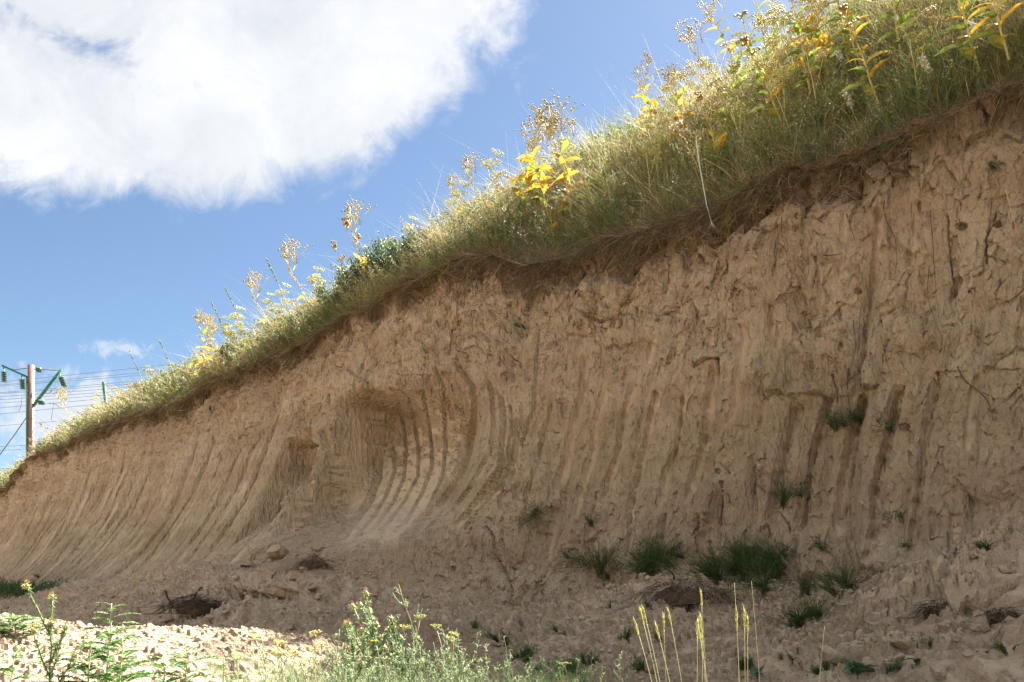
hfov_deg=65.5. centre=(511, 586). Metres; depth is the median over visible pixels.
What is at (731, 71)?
tall herb
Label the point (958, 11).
tall herb
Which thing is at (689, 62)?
umbel herb
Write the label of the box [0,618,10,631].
clod
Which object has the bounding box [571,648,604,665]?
weed
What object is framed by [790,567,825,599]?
wiry tuft
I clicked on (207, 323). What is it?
tall herb
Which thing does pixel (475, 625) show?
weed
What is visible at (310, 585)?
clod
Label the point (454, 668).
wispy plant
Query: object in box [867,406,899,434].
wiry tuft
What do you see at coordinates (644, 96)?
tall herb
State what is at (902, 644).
clod
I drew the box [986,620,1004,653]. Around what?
twig
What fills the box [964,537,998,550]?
wiry tuft
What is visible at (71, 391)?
overhead wire
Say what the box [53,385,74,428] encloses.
tall herb
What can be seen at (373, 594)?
clod
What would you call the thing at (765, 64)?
umbel herb
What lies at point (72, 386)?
overhead wire
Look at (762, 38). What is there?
tall herb
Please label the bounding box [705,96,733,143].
umbel herb
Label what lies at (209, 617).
clod
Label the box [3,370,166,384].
overhead wire
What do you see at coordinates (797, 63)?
tall herb
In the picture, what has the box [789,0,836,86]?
tall herb
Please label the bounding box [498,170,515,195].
umbel herb
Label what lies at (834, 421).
wiry tuft
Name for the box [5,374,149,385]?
overhead wire
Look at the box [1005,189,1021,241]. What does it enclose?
exposed root
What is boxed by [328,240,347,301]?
tall herb
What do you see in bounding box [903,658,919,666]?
broadleaf plant
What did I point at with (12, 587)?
grass patch
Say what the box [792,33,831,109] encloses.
umbel herb
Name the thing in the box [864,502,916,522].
wiry tuft
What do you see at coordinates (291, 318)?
bush
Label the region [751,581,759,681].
barley stalk
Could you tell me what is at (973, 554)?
clod
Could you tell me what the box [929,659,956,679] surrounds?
clod
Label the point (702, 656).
barley stalk
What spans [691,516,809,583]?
wiry tuft
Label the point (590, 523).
wiry tuft
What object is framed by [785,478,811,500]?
wiry tuft
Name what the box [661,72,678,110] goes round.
umbel herb
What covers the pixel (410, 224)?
umbel herb
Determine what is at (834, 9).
umbel herb
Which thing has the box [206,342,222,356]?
umbel herb
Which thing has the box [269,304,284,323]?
umbel herb
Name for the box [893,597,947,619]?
root tangle
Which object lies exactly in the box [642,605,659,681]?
barley stalk
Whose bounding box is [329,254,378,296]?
bush
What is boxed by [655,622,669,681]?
barley stalk
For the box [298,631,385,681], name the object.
wispy plant
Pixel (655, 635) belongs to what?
weed
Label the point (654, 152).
umbel herb
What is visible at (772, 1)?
umbel herb
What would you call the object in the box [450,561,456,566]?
clod
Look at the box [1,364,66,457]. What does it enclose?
railway mast
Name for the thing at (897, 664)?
weed
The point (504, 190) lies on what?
umbel herb
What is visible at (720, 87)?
umbel herb
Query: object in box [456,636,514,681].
wispy plant
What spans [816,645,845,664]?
clod
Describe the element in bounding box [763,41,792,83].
umbel herb
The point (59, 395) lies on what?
overhead wire
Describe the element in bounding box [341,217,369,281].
tall herb
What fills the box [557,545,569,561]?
wiry tuft
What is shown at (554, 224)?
tall herb
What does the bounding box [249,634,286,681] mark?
yellow umbel plant
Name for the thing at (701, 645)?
barley stalk
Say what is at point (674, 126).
umbel herb
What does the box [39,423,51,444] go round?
tall herb
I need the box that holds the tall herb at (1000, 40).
[961,0,1023,59]
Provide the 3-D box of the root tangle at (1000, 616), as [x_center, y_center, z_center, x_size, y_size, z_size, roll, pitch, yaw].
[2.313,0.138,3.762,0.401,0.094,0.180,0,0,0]
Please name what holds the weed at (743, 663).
on the ground at (182, 637)
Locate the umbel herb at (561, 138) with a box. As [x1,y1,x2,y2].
[557,137,572,166]
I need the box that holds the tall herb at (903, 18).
[870,0,917,61]
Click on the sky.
(151, 151)
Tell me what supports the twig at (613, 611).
on the earth bank
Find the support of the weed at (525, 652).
on the ground at (182, 637)
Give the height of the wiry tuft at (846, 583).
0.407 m
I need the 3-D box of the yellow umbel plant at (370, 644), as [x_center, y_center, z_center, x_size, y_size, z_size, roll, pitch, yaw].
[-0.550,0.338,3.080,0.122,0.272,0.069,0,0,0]
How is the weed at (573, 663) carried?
on the ground at (182, 637)
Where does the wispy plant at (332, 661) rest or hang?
on the ground at (182, 637)
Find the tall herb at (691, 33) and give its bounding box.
[674,15,730,92]
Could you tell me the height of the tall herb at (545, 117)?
1.359 m
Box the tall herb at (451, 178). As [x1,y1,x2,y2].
[446,170,468,219]
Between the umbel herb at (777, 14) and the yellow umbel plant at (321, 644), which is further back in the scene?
the umbel herb at (777, 14)
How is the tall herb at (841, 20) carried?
on the hillside
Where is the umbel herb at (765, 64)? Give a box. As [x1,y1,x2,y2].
[749,32,789,126]
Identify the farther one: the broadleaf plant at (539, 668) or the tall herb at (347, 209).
the tall herb at (347, 209)
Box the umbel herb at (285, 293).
[275,282,291,314]
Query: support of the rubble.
on the earth bank
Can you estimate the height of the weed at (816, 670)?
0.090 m
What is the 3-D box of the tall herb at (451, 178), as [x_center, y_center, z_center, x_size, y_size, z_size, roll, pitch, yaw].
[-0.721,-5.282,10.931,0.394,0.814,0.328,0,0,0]
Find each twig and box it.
[591,598,651,623]
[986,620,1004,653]
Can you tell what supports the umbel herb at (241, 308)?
on the hillside
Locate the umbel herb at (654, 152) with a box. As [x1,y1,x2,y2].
[638,140,661,203]
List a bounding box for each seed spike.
[129,350,146,391]
[157,338,177,383]
[211,301,228,341]
[224,288,249,344]
[265,257,290,315]
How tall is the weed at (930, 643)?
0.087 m
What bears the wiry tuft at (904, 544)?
on the earth bank
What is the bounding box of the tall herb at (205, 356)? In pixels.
[188,320,220,376]
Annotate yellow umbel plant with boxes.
[217,652,242,681]
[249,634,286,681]
[288,650,308,676]
[307,630,344,681]
[354,639,382,678]
[379,614,425,675]
[430,624,459,678]
[557,661,571,681]
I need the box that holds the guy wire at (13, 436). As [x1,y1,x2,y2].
[0,418,25,454]
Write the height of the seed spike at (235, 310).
1.265 m
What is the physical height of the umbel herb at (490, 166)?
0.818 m
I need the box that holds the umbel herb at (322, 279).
[311,273,326,287]
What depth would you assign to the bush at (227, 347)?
14.92 m
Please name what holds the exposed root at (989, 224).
on the earth bank
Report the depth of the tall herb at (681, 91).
8.44 m
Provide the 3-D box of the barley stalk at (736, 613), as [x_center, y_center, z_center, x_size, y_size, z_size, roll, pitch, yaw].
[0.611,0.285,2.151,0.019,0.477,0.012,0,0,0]
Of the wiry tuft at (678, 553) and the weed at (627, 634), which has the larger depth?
the wiry tuft at (678, 553)
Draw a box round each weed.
[469,616,479,627]
[483,624,521,646]
[501,636,541,662]
[536,649,582,675]
[546,620,566,635]
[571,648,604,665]
[615,620,635,641]
[625,653,654,673]
[643,597,652,609]
[647,630,663,640]
[732,652,754,669]
[779,650,796,662]
[803,660,829,674]
[883,659,903,673]
[918,632,935,647]
[989,640,1023,655]
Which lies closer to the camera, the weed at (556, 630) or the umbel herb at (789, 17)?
the weed at (556, 630)
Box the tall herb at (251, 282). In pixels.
[243,268,276,331]
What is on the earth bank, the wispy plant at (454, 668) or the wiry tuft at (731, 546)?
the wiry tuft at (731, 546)
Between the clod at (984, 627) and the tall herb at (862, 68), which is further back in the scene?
the tall herb at (862, 68)
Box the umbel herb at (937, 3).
[928,0,944,49]
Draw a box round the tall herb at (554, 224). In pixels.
[542,202,558,236]
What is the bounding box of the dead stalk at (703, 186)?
[695,139,715,230]
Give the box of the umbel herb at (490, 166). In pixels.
[480,148,504,197]
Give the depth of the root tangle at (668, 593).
5.86 m
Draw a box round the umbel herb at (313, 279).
[306,266,325,301]
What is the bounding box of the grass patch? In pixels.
[0,574,75,597]
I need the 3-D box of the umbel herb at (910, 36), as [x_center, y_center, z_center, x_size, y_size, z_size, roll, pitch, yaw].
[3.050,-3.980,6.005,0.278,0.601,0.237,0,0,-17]
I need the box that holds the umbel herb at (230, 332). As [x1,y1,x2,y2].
[220,326,236,360]
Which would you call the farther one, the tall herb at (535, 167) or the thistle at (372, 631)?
the tall herb at (535, 167)
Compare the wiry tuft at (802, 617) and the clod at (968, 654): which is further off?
the wiry tuft at (802, 617)
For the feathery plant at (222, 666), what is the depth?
2.80 m
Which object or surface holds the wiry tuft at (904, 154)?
on the earth bank
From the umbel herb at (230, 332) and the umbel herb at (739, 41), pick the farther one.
the umbel herb at (230, 332)
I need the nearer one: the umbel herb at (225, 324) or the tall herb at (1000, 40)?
the tall herb at (1000, 40)
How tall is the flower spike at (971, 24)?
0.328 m
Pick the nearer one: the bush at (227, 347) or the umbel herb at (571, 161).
the umbel herb at (571, 161)
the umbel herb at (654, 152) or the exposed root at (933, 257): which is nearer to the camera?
the exposed root at (933, 257)
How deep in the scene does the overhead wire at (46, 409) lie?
45.79 m
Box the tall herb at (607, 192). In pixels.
[593,171,609,208]
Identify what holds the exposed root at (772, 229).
on the earth bank
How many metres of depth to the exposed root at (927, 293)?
5.76 m
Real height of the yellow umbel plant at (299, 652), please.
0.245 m
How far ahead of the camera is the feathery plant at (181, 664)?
2.88 m
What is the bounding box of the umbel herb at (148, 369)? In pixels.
[142,365,153,381]
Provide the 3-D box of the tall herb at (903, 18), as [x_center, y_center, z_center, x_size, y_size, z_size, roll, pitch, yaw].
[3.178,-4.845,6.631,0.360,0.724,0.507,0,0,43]
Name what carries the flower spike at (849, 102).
on the hillside
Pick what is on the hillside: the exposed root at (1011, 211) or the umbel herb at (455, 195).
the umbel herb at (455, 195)
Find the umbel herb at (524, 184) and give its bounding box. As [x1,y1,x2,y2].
[514,178,529,211]
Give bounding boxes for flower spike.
[834,49,847,73]
[842,89,857,125]
[917,52,932,77]
[967,17,979,33]
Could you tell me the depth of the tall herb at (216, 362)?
14.60 m
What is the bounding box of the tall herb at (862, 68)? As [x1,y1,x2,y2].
[838,3,891,106]
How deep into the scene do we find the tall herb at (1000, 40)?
5.54 m
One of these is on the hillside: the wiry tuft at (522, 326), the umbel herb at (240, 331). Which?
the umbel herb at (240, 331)
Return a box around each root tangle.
[126,584,242,614]
[278,553,341,569]
[601,558,759,603]
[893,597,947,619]
[965,606,1023,624]
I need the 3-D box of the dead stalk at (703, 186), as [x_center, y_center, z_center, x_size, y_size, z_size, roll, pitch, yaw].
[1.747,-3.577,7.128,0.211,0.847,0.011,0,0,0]
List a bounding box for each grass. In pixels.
[199,643,657,681]
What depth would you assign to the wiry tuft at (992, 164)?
5.56 m
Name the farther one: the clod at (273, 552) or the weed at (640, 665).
the clod at (273, 552)
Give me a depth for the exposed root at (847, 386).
6.06 m
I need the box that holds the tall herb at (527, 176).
[508,118,555,210]
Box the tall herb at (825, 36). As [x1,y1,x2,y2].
[801,0,837,82]
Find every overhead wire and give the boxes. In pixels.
[0,380,144,392]
[0,386,137,396]
[0,391,115,399]
[1,383,138,393]
[2,397,116,407]
[3,362,186,381]
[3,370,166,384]
[3,403,102,413]
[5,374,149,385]
[6,393,124,402]
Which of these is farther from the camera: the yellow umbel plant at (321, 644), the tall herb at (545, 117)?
the tall herb at (545, 117)
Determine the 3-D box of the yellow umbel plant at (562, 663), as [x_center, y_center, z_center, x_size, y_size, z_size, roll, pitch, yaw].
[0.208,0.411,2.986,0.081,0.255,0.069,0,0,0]
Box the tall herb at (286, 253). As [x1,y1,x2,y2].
[278,234,316,315]
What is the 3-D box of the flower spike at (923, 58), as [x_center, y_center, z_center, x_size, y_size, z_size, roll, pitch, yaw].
[3.199,-3.943,6.142,0.152,0.328,0.087,0,0,-15]
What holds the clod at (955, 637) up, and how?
on the earth bank
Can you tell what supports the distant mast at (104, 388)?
on the hillside
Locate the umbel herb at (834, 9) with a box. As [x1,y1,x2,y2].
[826,0,858,72]
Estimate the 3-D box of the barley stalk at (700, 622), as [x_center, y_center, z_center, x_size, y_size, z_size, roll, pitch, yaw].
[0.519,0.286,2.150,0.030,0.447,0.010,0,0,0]
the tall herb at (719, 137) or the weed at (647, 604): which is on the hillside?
the tall herb at (719, 137)
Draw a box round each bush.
[215,340,241,362]
[285,311,311,332]
[309,267,360,308]
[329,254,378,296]
[357,229,404,280]
[379,225,453,261]
[574,137,625,177]
[580,159,634,194]
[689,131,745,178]
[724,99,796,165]
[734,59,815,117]
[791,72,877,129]
[926,19,997,72]
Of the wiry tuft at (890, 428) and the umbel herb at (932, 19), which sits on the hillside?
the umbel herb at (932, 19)
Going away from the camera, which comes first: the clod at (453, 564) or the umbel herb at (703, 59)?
the clod at (453, 564)
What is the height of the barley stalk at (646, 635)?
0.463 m
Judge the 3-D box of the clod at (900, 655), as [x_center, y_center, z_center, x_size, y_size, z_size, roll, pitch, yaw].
[1.827,0.336,3.764,0.082,0.051,0.056,-5,13,-41]
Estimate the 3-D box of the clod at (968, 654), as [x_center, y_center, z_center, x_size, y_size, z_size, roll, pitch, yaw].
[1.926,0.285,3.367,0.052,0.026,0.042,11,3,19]
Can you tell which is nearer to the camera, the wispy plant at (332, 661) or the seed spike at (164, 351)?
the wispy plant at (332, 661)
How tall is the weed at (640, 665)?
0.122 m
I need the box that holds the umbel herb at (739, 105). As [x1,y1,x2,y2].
[721,97,747,147]
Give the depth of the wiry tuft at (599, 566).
7.04 m
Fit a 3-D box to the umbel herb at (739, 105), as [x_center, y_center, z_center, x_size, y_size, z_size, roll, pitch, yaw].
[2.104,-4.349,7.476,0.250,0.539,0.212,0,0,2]
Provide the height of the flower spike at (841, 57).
0.306 m
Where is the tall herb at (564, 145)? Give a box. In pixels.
[541,110,598,222]
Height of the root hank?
0.302 m
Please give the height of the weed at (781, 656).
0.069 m
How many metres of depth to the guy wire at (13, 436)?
47.18 m
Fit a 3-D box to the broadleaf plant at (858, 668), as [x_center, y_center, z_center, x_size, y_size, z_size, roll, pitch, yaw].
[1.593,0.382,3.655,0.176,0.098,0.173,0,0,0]
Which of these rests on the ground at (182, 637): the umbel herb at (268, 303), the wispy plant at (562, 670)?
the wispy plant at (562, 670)
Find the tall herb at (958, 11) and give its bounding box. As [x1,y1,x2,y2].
[931,0,974,40]
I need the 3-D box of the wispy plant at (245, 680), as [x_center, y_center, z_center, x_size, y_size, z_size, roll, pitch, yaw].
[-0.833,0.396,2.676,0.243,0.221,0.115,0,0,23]
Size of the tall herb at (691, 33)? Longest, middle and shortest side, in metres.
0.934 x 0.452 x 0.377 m
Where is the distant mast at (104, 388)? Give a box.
[102,382,114,403]
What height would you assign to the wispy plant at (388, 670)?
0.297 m
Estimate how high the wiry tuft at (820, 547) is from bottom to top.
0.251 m
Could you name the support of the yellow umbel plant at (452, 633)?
on the ground at (182, 637)
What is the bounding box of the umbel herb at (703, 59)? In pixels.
[695,56,715,83]
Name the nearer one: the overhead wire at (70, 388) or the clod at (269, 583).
the clod at (269, 583)
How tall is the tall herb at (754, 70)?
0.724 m
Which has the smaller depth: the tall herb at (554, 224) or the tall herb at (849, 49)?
the tall herb at (849, 49)
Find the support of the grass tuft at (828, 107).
on the hillside
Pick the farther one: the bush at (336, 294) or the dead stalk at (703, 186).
the bush at (336, 294)
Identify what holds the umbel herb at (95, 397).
on the hillside
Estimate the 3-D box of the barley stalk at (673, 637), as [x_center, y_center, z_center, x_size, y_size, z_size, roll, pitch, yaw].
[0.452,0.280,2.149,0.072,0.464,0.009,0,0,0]
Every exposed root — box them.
[746,206,787,262]
[847,368,850,411]
[883,205,896,271]
[927,265,938,330]
[930,210,938,318]
[957,366,992,418]
[984,202,991,255]
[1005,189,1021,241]
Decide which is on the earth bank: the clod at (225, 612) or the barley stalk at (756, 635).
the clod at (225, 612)
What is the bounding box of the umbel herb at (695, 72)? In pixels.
[683,65,708,102]
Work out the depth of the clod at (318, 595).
7.66 m
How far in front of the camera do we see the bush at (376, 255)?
11.49 m
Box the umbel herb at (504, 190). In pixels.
[495,182,510,205]
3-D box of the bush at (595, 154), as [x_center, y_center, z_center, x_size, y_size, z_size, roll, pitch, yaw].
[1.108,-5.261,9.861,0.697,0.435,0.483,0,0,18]
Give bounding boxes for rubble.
[0,515,1017,681]
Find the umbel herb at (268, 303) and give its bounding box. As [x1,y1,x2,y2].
[261,292,275,320]
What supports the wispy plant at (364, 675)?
on the ground at (182, 637)
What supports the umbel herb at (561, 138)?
on the hillside
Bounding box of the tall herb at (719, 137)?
[693,90,729,169]
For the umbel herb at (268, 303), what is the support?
on the hillside
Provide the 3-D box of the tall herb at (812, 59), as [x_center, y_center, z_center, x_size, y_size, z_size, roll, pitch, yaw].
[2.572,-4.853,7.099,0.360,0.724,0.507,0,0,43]
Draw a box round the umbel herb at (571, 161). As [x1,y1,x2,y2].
[559,143,575,178]
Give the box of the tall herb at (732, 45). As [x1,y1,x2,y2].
[695,0,745,71]
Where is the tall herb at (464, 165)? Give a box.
[460,148,491,219]
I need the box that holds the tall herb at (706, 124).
[697,95,712,137]
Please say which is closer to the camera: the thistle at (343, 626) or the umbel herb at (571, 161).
the thistle at (343, 626)
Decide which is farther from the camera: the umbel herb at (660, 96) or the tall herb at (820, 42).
the umbel herb at (660, 96)
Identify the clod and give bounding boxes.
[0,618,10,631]
[154,652,163,658]
[163,615,173,622]
[205,614,214,620]
[222,610,229,614]
[242,599,250,605]
[265,579,274,586]
[266,545,288,559]
[299,580,317,590]
[314,592,322,599]
[369,592,378,596]
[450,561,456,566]
[528,564,536,570]
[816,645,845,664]
[890,638,911,649]
[893,652,905,661]
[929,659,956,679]
[951,633,962,641]
[960,651,973,656]
[969,551,978,559]
[969,615,989,632]
[998,564,1012,573]
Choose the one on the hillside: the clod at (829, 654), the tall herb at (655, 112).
the tall herb at (655, 112)
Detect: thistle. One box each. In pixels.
[21,580,76,681]
[340,620,369,680]
[345,587,395,681]
[380,615,425,681]
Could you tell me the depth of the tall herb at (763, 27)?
7.66 m
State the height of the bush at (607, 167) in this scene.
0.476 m
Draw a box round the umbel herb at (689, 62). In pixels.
[677,59,696,102]
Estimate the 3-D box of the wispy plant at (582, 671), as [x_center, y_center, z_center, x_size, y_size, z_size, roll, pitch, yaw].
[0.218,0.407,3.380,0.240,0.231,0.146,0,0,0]
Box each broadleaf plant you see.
[532,663,546,672]
[748,666,763,678]
[836,658,875,679]
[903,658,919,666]
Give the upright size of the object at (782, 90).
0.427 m
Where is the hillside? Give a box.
[4,0,1023,479]
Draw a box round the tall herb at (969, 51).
[933,0,999,70]
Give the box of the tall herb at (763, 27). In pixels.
[747,9,787,80]
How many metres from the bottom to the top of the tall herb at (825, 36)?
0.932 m
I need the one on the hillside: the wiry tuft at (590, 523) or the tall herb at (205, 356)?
the tall herb at (205, 356)
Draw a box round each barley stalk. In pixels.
[633,617,651,681]
[639,608,656,680]
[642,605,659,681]
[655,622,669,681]
[662,612,665,673]
[667,609,681,681]
[696,619,698,663]
[698,623,706,678]
[699,615,704,673]
[700,590,705,668]
[701,633,702,681]
[735,605,738,671]
[743,607,745,636]
[746,614,748,681]
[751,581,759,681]
[819,626,824,681]
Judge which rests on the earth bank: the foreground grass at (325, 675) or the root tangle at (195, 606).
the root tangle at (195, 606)
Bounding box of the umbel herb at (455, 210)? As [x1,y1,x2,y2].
[444,192,461,214]
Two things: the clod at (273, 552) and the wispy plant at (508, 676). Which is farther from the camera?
the clod at (273, 552)
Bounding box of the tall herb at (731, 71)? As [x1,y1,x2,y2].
[707,65,748,143]
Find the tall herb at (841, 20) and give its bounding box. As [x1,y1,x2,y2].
[817,0,861,61]
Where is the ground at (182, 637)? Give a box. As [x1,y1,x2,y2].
[0,612,782,681]
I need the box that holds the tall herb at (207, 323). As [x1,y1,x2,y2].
[200,312,225,363]
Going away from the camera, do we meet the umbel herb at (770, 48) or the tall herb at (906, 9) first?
the tall herb at (906, 9)
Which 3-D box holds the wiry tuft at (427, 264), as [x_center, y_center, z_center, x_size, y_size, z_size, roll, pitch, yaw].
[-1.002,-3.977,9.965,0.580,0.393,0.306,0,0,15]
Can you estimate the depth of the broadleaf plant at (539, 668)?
4.32 m
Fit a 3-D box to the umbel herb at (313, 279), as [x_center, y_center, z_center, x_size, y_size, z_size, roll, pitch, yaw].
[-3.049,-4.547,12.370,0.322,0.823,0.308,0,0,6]
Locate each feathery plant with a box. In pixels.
[0,615,45,636]
[0,648,39,681]
[40,634,125,681]
[59,602,160,681]
[82,632,161,681]
[136,655,183,681]
[146,647,213,681]
[186,655,248,681]
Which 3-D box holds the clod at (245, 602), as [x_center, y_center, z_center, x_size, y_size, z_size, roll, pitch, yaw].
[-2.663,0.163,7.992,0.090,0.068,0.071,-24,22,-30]
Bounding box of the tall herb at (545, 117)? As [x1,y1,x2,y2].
[535,89,589,205]
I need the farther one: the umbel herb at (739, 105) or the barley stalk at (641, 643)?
the umbel herb at (739, 105)
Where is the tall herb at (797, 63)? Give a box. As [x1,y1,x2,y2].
[784,0,830,96]
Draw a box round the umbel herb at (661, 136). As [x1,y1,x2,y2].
[639,105,668,187]
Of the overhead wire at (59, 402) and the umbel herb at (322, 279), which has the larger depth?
the overhead wire at (59, 402)
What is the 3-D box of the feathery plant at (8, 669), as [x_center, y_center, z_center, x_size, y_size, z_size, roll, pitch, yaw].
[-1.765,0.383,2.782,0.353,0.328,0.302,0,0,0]
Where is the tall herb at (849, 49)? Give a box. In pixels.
[826,0,870,65]
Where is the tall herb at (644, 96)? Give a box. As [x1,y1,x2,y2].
[631,51,661,125]
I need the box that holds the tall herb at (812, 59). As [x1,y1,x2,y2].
[777,0,820,94]
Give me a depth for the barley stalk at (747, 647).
2.15 m
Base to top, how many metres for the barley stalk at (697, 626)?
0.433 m
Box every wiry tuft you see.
[416,257,446,279]
[510,497,557,537]
[513,320,528,329]
[531,522,642,580]
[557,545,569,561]
[583,513,596,527]
[606,513,707,575]
[648,526,771,575]
[649,522,796,585]
[659,534,695,558]
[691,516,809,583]
[727,547,796,601]
[752,593,840,628]
[766,465,811,513]
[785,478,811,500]
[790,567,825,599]
[799,539,891,599]
[808,523,836,556]
[813,402,864,431]
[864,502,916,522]
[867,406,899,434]
[875,140,910,163]
[899,539,914,550]
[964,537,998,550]
[981,155,1008,173]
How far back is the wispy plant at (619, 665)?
2.91 m
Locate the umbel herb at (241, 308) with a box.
[229,305,245,334]
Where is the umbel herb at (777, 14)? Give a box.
[772,9,805,57]
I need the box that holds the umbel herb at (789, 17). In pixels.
[765,4,800,62]
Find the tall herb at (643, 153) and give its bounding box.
[641,152,654,177]
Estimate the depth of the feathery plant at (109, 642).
3.31 m
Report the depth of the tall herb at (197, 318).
15.54 m
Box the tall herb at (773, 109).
[740,35,790,125]
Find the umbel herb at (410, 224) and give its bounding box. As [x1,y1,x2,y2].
[403,216,418,233]
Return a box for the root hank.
[244,327,300,350]
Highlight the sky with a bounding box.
[0,0,853,473]
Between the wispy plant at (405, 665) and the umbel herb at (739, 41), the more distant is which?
the umbel herb at (739, 41)
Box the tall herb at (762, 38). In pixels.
[741,0,780,69]
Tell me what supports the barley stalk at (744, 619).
on the ground at (182, 637)
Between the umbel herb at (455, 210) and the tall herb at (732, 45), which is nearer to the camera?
the tall herb at (732, 45)
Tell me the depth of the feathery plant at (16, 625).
4.30 m
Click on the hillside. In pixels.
(630, 226)
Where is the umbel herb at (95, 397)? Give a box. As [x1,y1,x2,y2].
[92,393,101,405]
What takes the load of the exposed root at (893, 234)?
on the earth bank
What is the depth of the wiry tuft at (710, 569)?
6.12 m
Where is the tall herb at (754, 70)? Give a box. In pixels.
[730,10,773,103]
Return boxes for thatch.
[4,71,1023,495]
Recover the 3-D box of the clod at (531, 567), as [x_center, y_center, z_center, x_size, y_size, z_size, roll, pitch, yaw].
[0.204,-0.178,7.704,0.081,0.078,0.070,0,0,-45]
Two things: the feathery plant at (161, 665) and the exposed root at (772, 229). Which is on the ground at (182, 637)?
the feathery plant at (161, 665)
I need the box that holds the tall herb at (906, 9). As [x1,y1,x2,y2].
[889,0,909,12]
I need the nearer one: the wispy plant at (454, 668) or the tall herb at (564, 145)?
the wispy plant at (454, 668)
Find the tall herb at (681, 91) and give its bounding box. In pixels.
[656,61,705,149]
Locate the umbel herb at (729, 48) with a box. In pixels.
[720,40,746,76]
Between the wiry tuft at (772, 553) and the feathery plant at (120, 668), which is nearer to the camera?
the feathery plant at (120, 668)
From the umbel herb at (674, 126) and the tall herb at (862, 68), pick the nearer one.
the tall herb at (862, 68)
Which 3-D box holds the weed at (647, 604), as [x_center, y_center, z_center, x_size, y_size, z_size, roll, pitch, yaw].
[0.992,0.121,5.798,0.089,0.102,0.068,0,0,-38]
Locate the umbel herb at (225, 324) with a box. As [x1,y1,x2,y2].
[220,316,232,342]
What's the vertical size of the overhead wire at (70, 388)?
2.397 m
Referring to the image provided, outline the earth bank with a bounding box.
[0,81,1023,681]
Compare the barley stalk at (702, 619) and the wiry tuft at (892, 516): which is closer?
the barley stalk at (702, 619)
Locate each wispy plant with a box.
[238,672,301,681]
[250,636,332,681]
[276,629,370,681]
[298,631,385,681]
[314,646,387,681]
[346,641,421,681]
[381,616,455,681]
[386,584,466,681]
[418,626,482,681]
[431,643,532,681]
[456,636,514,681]
[490,663,530,681]
[502,656,564,681]
[541,656,590,681]
[572,652,628,681]
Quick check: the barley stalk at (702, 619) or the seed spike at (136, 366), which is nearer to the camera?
the barley stalk at (702, 619)
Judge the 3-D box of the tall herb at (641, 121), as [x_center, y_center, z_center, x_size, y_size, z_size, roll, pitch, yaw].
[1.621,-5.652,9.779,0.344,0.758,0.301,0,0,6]
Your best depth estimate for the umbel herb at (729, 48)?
9.10 m
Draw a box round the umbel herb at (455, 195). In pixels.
[449,180,469,229]
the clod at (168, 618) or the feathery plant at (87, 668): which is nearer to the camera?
the feathery plant at (87, 668)
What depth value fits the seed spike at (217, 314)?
14.87 m
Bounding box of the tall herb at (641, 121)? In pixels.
[633,99,655,140]
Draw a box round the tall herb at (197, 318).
[190,308,215,370]
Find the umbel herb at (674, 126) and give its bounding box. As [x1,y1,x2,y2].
[668,120,705,179]
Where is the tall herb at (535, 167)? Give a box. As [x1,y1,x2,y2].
[516,101,564,218]
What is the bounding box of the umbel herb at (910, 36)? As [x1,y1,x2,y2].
[895,22,931,99]
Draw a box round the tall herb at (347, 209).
[341,195,376,275]
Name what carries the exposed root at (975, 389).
on the earth bank
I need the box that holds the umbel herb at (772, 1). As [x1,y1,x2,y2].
[756,0,780,59]
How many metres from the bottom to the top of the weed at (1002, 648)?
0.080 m
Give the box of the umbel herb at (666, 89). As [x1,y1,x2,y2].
[658,74,679,114]
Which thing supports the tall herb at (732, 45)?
on the hillside
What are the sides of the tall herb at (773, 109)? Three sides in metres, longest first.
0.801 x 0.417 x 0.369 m
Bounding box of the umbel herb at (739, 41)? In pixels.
[730,31,755,80]
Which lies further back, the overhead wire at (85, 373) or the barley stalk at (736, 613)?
the overhead wire at (85, 373)
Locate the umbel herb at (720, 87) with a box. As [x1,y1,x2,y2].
[707,76,744,128]
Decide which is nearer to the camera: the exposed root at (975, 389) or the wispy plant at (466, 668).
the wispy plant at (466, 668)
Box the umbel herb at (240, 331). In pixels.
[233,316,245,349]
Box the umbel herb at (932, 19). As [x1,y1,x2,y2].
[917,4,962,61]
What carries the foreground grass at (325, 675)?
on the ground at (182, 637)
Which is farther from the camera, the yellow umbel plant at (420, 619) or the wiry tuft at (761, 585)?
the wiry tuft at (761, 585)
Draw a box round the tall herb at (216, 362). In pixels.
[209,344,220,370]
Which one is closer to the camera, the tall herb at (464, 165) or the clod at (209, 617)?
the clod at (209, 617)
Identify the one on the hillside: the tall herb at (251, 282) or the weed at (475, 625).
the tall herb at (251, 282)
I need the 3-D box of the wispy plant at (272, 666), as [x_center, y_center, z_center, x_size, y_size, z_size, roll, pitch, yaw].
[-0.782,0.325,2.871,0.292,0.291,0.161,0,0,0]
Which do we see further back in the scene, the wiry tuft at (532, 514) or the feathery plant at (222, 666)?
the wiry tuft at (532, 514)
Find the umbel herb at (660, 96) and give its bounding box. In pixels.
[657,94,675,107]
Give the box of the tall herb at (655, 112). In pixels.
[652,108,673,155]

